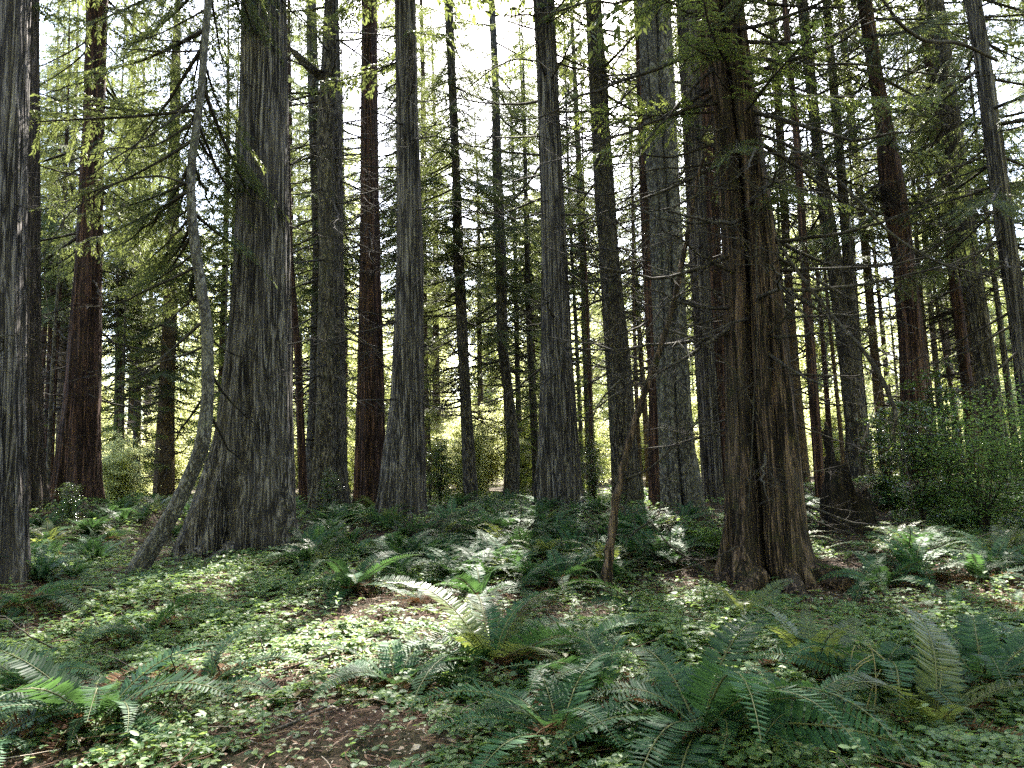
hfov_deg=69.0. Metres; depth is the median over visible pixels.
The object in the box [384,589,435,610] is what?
fern
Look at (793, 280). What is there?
conifer
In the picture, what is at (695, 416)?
maple shrub
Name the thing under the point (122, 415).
young hemlock
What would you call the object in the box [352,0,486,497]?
conifer
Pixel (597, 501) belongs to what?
fern
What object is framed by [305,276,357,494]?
young hemlock
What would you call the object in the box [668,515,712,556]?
seedling
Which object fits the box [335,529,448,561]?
fern
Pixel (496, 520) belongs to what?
fern
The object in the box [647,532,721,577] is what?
dead brush
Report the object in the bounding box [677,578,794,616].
fern
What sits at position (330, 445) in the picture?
fir tree
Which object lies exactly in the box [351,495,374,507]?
fern
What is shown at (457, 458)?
maple shrub
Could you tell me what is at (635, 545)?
fern
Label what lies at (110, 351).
conifer
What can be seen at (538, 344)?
maple tree
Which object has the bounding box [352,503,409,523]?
fern
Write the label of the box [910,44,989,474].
conifer
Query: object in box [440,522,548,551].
fern
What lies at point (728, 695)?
fern
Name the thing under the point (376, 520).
fern
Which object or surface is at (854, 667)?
stalk
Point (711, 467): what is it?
cedar tree
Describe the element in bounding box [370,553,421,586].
fern
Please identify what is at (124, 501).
fern
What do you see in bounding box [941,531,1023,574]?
fern
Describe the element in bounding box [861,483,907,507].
fern
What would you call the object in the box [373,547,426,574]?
fern
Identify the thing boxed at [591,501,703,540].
fern
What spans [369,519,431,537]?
fern
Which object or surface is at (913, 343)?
cedar tree
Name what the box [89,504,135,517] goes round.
fern
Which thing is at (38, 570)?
fern
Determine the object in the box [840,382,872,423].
maple shrub
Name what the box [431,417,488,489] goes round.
maple shrub
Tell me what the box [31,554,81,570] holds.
fern
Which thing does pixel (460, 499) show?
fern
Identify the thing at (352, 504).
fern
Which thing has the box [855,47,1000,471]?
sapling tree
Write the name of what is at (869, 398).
maple shrub
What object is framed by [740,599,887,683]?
fern
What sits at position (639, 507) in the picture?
fern
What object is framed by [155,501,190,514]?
fern
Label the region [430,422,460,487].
maple shrub
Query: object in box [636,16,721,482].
conifer
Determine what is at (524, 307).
maple tree
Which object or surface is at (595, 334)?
maple tree
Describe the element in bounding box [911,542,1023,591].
fern
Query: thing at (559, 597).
fallen stick
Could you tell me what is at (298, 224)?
conifer
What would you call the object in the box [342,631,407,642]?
fallen stick
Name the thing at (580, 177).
conifer
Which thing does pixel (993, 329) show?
maple tree
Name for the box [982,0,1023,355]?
conifer
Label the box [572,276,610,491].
young hemlock
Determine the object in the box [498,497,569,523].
fern
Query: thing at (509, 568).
fern
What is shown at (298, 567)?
fern
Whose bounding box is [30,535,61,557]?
fern
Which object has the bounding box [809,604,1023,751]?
fern
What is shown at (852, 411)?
fir tree
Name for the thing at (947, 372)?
sapling tree
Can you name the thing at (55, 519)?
fern
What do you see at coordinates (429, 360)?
maple tree
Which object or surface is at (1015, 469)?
bush
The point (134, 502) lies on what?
fern
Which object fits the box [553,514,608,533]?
fern
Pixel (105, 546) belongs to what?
fern
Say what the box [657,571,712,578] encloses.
fallen stick
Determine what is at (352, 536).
fern
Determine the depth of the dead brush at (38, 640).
6.97 m
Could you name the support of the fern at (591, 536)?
on the ground
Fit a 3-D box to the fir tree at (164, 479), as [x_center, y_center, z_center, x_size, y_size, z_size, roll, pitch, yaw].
[-15.069,-7.197,32.864,5.622,27.479,5.944,-2,-6,0]
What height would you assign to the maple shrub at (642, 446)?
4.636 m
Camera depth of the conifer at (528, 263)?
28.77 m
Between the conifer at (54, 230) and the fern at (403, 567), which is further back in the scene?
the conifer at (54, 230)
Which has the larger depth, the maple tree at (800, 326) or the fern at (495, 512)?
the maple tree at (800, 326)
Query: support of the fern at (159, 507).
on the ground
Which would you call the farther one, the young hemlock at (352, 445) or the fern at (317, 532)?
the young hemlock at (352, 445)
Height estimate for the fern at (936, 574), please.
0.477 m
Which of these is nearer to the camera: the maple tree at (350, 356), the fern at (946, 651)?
the fern at (946, 651)
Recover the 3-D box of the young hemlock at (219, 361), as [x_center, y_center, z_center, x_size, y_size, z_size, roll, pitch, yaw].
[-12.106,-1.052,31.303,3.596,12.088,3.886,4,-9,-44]
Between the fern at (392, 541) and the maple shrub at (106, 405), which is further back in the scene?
the maple shrub at (106, 405)
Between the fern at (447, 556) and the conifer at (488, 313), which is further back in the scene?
the conifer at (488, 313)
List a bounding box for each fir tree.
[102,3,225,497]
[203,0,426,515]
[287,0,390,498]
[500,0,724,505]
[528,3,770,507]
[676,0,955,481]
[745,0,876,485]
[789,0,960,474]
[818,0,1023,481]
[820,0,1023,479]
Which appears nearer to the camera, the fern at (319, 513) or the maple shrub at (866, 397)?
the fern at (319, 513)
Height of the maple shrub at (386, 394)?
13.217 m
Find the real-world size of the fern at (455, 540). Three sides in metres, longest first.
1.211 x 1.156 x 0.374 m
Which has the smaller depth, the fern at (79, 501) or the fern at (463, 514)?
the fern at (463, 514)
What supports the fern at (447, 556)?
on the ground
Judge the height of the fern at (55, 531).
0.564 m
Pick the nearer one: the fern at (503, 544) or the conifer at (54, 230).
the fern at (503, 544)
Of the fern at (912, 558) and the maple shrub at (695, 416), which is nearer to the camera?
the fern at (912, 558)
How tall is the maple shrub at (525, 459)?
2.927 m
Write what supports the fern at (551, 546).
on the ground
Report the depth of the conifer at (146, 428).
39.71 m
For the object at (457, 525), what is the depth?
13.33 m
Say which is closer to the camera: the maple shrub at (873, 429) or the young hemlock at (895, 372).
the young hemlock at (895, 372)
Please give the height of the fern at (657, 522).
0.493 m
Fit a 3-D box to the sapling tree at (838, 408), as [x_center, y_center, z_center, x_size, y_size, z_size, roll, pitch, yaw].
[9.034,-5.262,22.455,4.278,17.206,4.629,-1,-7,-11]
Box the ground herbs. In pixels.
[0,473,1023,767]
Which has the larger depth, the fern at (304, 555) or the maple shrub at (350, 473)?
the maple shrub at (350, 473)
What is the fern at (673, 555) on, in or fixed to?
on the ground
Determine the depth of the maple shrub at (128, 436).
37.68 m
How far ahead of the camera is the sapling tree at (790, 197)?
25.91 m
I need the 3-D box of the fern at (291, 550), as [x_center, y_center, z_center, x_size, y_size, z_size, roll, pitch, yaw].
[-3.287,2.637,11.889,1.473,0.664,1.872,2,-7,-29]
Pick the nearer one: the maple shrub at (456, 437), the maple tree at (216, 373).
the maple shrub at (456, 437)
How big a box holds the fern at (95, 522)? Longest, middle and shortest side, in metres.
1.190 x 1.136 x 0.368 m
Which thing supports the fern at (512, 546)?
on the ground
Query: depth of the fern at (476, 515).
15.25 m
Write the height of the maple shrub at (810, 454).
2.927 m
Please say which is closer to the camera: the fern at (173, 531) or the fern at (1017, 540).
the fern at (1017, 540)
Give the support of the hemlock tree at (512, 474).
on the ground
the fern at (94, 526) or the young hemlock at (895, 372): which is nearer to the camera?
the fern at (94, 526)
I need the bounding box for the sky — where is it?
[39,0,1023,441]
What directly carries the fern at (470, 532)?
on the ground
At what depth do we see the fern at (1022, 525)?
11.26 m
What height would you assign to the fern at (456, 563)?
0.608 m
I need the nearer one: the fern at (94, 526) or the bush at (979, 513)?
the bush at (979, 513)
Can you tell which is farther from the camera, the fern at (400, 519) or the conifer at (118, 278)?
the conifer at (118, 278)
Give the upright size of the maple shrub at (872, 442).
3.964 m
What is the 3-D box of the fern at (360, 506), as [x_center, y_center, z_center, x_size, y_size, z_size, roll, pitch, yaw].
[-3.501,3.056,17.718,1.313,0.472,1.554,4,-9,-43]
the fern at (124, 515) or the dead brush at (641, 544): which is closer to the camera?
the dead brush at (641, 544)
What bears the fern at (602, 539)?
on the ground
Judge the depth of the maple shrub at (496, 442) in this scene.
38.31 m
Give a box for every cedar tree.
[0,0,84,585]
[26,0,111,513]
[39,0,239,506]
[162,0,433,565]
[288,0,465,509]
[295,0,532,523]
[350,0,701,512]
[470,0,1023,603]
[550,0,766,511]
[618,0,794,495]
[626,0,824,502]
[763,0,1023,481]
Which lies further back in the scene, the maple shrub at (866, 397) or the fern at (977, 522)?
the maple shrub at (866, 397)
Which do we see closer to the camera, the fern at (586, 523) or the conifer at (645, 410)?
the fern at (586, 523)
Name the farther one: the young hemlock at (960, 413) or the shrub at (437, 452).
the young hemlock at (960, 413)
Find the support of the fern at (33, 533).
on the ground
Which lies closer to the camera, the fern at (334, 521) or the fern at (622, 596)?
the fern at (622, 596)
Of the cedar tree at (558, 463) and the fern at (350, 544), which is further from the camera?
the cedar tree at (558, 463)
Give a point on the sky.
(483, 18)
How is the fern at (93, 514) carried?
on the ground
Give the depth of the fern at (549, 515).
13.51 m
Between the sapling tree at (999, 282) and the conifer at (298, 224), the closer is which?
the sapling tree at (999, 282)
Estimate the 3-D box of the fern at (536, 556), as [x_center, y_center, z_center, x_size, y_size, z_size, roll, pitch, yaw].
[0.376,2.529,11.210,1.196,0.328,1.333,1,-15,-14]
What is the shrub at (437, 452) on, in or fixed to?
on the ground
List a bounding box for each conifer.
[40,0,120,481]
[40,2,81,404]
[40,2,121,452]
[40,3,128,449]
[60,0,181,452]
[101,1,163,494]
[102,2,193,496]
[102,11,183,439]
[103,88,193,497]
[179,0,239,414]
[185,34,240,428]
[197,20,310,396]
[213,0,359,459]
[291,31,312,494]
[298,5,393,461]
[343,0,467,426]
[349,29,451,442]
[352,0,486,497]
[387,0,489,493]
[440,82,521,490]
[466,38,540,478]
[475,0,587,494]
[476,53,540,491]
[481,0,587,491]
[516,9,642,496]
[522,1,630,492]
[528,0,640,490]
[578,4,698,459]
[593,6,689,487]
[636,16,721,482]
[685,246,721,410]
[764,140,804,394]
[883,0,1023,476]
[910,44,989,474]
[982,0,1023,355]
[1009,6,1023,242]
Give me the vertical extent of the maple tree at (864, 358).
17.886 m
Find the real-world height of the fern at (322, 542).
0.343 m
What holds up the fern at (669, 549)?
on the ground
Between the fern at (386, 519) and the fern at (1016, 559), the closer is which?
the fern at (1016, 559)
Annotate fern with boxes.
[0,550,91,584]
[0,580,112,621]
[0,641,271,760]
[0,647,114,696]
[0,694,134,766]
[29,510,52,526]
[29,510,78,528]
[30,520,86,542]
[30,526,78,544]
[30,527,45,541]
[30,529,83,549]
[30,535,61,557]
[31,531,69,541]
[31,538,82,556]
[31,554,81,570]
[33,496,98,513]
[38,502,94,513]
[49,559,117,579]
[53,519,134,536]
[53,534,140,560]
[53,535,145,559]
[57,593,225,659]
[58,525,147,544]
[61,515,144,535]
[62,535,128,554]
[66,518,115,533]
[75,509,107,519]
[82,492,145,509]
[83,523,139,539]
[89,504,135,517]
[92,506,148,525]
[95,494,145,512]
[106,492,147,507]
[107,498,166,525]
[130,623,322,705]
[133,493,170,503]
[140,493,189,512]
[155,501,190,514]
[170,525,181,534]
[253,524,358,569]
[257,551,319,576]
[269,520,364,546]
[270,548,327,565]
[273,536,349,571]
[281,551,428,606]
[282,524,338,552]
[284,536,351,550]
[292,639,508,710]
[296,501,362,529]
[297,514,356,526]
[298,519,370,546]
[301,503,363,523]
[301,504,378,522]
[312,499,368,513]
[321,518,359,535]
[323,537,385,556]
[324,521,387,544]
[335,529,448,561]
[340,503,374,516]
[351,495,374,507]
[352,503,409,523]
[357,529,451,564]
[360,508,422,529]
[360,537,416,555]
[361,516,405,526]
[362,507,418,524]
[362,580,650,719]
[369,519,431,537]
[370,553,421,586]
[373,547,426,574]
[374,535,470,557]
[384,535,472,560]
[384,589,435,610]
[395,650,690,767]
[397,515,445,532]
[397,541,500,589]
[403,544,449,558]
[404,553,497,586]
[406,518,443,535]
[406,546,491,572]
[408,509,486,543]
[409,564,549,607]
[414,496,491,523]
[414,547,527,580]
[427,489,486,505]
[427,533,461,549]
[427,563,500,582]
[428,511,518,545]
[430,529,476,549]
[431,506,510,537]
[433,540,476,560]
[438,511,516,534]
[439,511,480,525]
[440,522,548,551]
[444,491,466,501]
[445,540,516,571]
[446,528,557,555]
[448,529,520,562]
[456,520,535,546]
[456,531,494,541]
[457,509,491,519]
[460,507,547,530]
[461,502,515,533]
[462,535,528,552]
[464,557,535,575]
[466,531,543,579]
[468,493,508,510]
[470,503,527,518]
[474,627,694,714]
[483,498,530,512]
[485,488,528,501]
[489,517,572,545]
[491,554,586,586]
[496,538,532,561]
[497,538,585,560]
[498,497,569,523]
[501,547,631,597]
[506,507,593,543]
[510,508,550,528]
[510,539,578,560]
[511,489,580,512]
[513,505,585,525]
[513,513,562,529]
[513,613,656,666]
[517,523,600,552]
[524,508,572,532]
[530,516,618,541]
[531,525,600,542]
[532,542,602,568]
[534,612,940,767]
[542,540,661,568]
[545,500,610,515]
[548,511,587,527]
[549,501,598,516]
[551,577,682,615]
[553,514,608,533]
[558,556,646,574]
[562,491,638,513]
[565,507,673,540]
[567,546,659,582]
[570,511,659,535]
[571,534,639,556]
[573,521,644,542]
[573,527,644,549]
[582,505,666,522]
[588,516,673,543]
[589,515,661,531]
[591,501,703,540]
[592,514,691,534]
[593,519,670,542]
[602,512,709,559]
[602,533,686,572]
[610,500,698,530]
[616,537,683,571]
[639,522,717,575]
[643,540,710,564]
[657,516,710,533]
[658,502,722,528]
[662,663,902,756]
[668,500,718,515]
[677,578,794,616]
[695,524,722,537]
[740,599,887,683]
[750,629,1003,741]
[805,493,819,508]
[806,502,818,514]
[809,530,836,549]
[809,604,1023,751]
[812,551,968,600]
[828,531,988,592]
[855,520,933,546]
[856,525,982,556]
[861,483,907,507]
[866,613,1023,703]
[882,557,958,582]
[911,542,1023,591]
[913,584,1010,624]
[929,615,1022,646]
[932,501,1021,523]
[939,485,991,505]
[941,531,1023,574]
[942,565,1023,590]
[943,510,997,527]
[953,524,1023,552]
[969,589,1023,611]
[981,528,1023,555]
[985,513,1023,532]
[989,548,1023,566]
[992,492,1023,507]
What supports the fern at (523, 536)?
on the ground
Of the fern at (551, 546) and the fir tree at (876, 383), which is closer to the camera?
the fern at (551, 546)
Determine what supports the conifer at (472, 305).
on the ground
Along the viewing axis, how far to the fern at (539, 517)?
13.49 m
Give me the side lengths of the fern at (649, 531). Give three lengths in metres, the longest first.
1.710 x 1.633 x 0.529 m
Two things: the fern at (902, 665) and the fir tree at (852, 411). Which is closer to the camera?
the fern at (902, 665)
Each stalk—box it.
[835,655,871,699]
[845,658,873,706]
[865,669,880,715]
[867,645,900,690]
[869,644,876,719]
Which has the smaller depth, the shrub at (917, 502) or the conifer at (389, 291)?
the shrub at (917, 502)
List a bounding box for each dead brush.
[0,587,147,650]
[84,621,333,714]
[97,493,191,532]
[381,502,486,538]
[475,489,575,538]
[499,512,626,560]
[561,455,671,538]
[570,510,718,566]
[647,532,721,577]
[653,493,722,557]
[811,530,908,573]
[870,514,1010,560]
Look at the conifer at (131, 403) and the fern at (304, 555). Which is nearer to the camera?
the fern at (304, 555)
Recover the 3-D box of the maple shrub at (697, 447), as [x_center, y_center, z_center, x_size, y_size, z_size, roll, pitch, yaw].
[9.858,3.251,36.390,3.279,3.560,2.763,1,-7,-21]
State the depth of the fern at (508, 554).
10.39 m
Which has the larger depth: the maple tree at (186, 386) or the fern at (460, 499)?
the maple tree at (186, 386)
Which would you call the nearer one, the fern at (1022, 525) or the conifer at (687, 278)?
the fern at (1022, 525)
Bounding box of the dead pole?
[564,150,787,595]
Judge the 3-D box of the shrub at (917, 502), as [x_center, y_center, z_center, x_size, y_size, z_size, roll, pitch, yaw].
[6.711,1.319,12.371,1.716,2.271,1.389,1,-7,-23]
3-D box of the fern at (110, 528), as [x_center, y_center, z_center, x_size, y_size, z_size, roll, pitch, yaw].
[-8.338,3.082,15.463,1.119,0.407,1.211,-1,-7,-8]
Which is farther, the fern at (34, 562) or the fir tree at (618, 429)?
the fir tree at (618, 429)
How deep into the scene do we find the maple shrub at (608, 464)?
34.76 m
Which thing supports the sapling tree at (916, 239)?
on the ground
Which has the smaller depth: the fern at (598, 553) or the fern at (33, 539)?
the fern at (598, 553)
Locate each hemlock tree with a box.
[350,0,540,505]
[416,0,599,501]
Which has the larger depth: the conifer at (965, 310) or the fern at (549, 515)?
the conifer at (965, 310)
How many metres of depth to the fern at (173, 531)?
16.06 m
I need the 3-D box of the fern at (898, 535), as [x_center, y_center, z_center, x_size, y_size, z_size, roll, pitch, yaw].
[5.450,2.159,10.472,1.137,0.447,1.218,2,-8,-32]
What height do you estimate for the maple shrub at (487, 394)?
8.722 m
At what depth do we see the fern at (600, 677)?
5.05 m
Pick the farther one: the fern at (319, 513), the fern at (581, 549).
the fern at (319, 513)
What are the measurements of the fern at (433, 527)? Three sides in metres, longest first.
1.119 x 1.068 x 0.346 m
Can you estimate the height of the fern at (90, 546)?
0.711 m
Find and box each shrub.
[51,480,84,527]
[101,370,126,437]
[101,411,126,451]
[102,427,152,493]
[102,429,158,502]
[131,405,200,493]
[151,395,213,482]
[182,428,214,491]
[293,394,307,464]
[293,396,354,474]
[294,429,306,492]
[313,468,344,517]
[348,319,393,444]
[348,442,354,489]
[426,435,457,505]
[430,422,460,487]
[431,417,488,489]
[441,409,495,439]
[444,417,503,489]
[445,425,503,497]
[450,376,522,478]
[472,402,503,489]
[493,398,538,489]
[495,435,531,490]
[576,379,641,483]
[577,408,610,483]
[580,436,609,499]
[598,399,648,481]
[691,396,700,471]
[691,401,699,463]
[694,426,700,472]
[802,385,844,474]
[802,388,821,462]
[805,413,844,473]
[806,423,813,475]
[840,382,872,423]
[854,407,919,508]
[856,396,963,526]
[866,382,934,415]
[867,388,899,472]
[867,405,878,472]
[889,357,999,516]
[934,392,965,463]
[1000,375,1021,455]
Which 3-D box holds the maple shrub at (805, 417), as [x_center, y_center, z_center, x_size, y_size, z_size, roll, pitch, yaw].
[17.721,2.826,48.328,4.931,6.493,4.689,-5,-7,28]
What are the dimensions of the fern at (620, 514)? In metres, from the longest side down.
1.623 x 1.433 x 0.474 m
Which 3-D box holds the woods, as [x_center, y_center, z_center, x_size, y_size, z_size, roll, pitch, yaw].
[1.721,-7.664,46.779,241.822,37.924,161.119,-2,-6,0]
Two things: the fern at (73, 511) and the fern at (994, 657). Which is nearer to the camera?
the fern at (994, 657)
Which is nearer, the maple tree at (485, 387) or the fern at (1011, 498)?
the fern at (1011, 498)
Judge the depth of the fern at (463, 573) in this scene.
9.86 m
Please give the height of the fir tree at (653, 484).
22.200 m
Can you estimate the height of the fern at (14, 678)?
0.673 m
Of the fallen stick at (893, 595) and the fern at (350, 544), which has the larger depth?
the fern at (350, 544)
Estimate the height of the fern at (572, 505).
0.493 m
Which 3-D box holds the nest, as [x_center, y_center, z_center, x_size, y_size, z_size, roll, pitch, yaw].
[8.473,-4.301,17.127,1.104,0.802,1.017,-2,-6,0]
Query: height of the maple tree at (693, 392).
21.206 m
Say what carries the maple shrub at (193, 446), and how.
on the ground
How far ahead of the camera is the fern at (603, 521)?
12.19 m
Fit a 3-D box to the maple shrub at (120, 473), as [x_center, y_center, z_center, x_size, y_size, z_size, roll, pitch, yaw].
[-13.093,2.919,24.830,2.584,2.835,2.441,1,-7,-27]
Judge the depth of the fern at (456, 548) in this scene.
11.51 m
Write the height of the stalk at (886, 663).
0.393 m
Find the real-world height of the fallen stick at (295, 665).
0.117 m
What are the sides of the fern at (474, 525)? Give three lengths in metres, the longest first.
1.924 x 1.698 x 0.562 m
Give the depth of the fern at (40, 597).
8.01 m
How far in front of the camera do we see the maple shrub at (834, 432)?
37.01 m
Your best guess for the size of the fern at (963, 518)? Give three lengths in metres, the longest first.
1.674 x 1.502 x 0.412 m
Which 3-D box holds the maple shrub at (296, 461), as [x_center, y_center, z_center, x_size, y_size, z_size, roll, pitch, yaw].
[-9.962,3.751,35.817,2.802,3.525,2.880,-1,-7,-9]
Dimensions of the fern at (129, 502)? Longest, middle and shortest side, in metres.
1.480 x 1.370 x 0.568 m
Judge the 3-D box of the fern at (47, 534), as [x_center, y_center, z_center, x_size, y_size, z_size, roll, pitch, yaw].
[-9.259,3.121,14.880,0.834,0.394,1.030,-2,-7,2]
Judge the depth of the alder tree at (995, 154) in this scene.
14.54 m
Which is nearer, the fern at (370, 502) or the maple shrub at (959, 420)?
the fern at (370, 502)
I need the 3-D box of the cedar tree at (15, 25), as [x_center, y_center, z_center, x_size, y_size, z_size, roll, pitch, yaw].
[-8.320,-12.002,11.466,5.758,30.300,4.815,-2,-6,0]
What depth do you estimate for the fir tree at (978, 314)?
18.52 m
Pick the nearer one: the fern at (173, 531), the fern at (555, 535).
the fern at (555, 535)
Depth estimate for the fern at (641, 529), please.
11.65 m
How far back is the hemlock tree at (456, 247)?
24.59 m
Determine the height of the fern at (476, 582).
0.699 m
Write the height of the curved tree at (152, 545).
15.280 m
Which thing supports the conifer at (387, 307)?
on the ground
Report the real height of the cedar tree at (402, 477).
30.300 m
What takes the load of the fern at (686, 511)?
on the ground
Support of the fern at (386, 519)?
on the ground
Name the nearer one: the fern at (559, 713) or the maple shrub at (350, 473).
the fern at (559, 713)
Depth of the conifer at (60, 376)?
34.11 m
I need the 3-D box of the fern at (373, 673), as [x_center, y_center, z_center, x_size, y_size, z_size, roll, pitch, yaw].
[-0.805,2.184,5.418,1.586,0.653,1.453,-2,-6,0]
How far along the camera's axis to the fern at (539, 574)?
9.50 m
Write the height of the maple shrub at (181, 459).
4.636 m
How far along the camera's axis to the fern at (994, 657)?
4.97 m
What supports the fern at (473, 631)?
on the ground
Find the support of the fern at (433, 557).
on the ground
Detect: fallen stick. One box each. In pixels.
[267,703,344,732]
[274,642,375,672]
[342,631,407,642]
[523,583,589,605]
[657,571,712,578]
[820,532,884,543]
[822,556,895,561]
[830,591,978,602]
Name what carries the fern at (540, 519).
on the ground
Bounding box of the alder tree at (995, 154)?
[834,0,1023,476]
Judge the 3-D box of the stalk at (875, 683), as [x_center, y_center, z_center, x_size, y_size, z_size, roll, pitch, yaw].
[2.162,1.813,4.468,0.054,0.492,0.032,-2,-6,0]
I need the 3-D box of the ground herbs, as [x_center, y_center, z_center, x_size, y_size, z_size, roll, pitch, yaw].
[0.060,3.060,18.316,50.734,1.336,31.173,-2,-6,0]
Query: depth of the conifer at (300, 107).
36.69 m
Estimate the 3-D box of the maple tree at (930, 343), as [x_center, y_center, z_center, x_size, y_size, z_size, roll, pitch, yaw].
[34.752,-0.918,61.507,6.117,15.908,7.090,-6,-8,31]
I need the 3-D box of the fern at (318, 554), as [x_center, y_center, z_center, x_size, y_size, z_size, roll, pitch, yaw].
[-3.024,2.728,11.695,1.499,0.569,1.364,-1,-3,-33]
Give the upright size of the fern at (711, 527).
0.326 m
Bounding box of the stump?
[818,421,879,537]
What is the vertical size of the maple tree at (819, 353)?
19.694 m
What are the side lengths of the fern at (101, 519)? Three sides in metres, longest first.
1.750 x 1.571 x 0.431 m
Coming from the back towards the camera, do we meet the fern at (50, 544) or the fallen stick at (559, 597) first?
the fern at (50, 544)
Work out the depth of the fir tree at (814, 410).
16.63 m
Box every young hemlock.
[101,259,171,497]
[174,354,219,501]
[182,220,232,499]
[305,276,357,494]
[424,328,458,503]
[500,296,539,489]
[517,344,539,497]
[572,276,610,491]
[867,259,899,475]
[942,303,1018,472]
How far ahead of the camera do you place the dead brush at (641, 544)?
10.43 m
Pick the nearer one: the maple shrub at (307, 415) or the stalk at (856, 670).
the stalk at (856, 670)
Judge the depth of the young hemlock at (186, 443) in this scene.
23.77 m
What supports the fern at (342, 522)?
on the ground
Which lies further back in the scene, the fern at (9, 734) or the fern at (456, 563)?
the fern at (456, 563)
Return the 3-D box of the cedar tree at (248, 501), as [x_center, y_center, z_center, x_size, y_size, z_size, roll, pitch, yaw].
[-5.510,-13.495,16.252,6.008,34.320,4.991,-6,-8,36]
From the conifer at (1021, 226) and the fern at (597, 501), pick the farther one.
the conifer at (1021, 226)
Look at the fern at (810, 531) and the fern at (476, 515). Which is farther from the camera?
the fern at (476, 515)
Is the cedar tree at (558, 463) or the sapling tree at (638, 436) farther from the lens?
the sapling tree at (638, 436)
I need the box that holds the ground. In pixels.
[0,468,1023,767]
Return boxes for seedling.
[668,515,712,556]
[691,522,722,555]
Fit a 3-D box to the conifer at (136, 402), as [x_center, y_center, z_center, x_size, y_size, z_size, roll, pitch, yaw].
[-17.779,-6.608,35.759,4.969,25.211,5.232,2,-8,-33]
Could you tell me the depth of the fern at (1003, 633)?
5.96 m
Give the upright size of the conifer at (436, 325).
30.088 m
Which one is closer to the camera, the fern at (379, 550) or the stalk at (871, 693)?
the stalk at (871, 693)
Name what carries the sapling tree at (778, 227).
on the ground
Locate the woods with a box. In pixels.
[46,274,1021,485]
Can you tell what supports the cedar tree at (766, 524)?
on the ground
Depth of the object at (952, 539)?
9.28 m
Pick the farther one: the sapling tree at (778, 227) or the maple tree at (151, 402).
the maple tree at (151, 402)
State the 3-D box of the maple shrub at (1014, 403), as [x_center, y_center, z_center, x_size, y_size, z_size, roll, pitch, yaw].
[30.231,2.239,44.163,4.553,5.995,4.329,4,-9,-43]
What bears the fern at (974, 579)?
on the ground
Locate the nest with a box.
[858,180,908,211]
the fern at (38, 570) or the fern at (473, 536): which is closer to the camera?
the fern at (38, 570)
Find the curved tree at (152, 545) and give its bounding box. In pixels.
[27,0,336,574]
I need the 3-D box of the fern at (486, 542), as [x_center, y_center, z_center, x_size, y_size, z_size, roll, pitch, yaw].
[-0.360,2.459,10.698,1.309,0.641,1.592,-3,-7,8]
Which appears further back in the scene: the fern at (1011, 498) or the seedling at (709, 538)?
the fern at (1011, 498)
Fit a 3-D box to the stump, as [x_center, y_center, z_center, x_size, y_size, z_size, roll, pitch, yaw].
[5.439,1.605,12.198,0.977,2.034,0.993,-6,-8,32]
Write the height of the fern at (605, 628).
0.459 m
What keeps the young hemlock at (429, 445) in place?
on the ground
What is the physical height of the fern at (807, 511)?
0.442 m
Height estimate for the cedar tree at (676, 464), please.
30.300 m
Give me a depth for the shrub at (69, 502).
16.30 m
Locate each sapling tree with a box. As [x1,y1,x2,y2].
[41,35,130,485]
[288,103,348,504]
[584,55,679,487]
[746,0,918,467]
[748,20,844,442]
[750,33,810,369]
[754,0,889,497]
[762,80,868,456]
[790,0,924,474]
[809,81,933,475]
[844,0,995,476]
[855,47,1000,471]
[866,5,1004,479]
[889,52,1021,430]
[894,0,1023,479]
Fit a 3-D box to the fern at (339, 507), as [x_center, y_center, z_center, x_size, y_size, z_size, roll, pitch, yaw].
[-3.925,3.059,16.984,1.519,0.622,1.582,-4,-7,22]
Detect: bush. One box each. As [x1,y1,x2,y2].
[868,395,1023,532]
[936,370,1023,520]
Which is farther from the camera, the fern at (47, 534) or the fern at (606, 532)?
the fern at (47, 534)
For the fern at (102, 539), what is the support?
on the ground
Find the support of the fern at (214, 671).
on the ground
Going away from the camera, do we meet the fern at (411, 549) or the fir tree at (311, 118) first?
the fern at (411, 549)
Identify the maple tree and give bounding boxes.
[112,334,176,462]
[153,232,220,441]
[182,256,228,418]
[293,145,359,440]
[293,298,310,430]
[427,295,459,432]
[430,293,469,430]
[469,231,514,483]
[503,192,581,413]
[509,196,580,426]
[569,236,608,436]
[591,258,646,438]
[683,223,695,399]
[772,191,829,415]
[780,174,885,425]
[828,254,890,407]
[880,235,994,417]
[893,285,950,388]
[981,253,1023,424]
[983,252,1020,377]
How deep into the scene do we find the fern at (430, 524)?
14.23 m
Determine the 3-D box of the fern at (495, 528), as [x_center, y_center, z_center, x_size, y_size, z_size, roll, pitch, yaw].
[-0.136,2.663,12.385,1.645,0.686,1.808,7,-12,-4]
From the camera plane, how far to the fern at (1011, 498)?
13.95 m
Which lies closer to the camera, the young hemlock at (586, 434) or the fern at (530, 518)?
the fern at (530, 518)
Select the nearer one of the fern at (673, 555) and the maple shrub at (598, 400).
the fern at (673, 555)
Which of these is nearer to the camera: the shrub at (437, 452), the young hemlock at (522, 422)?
the shrub at (437, 452)

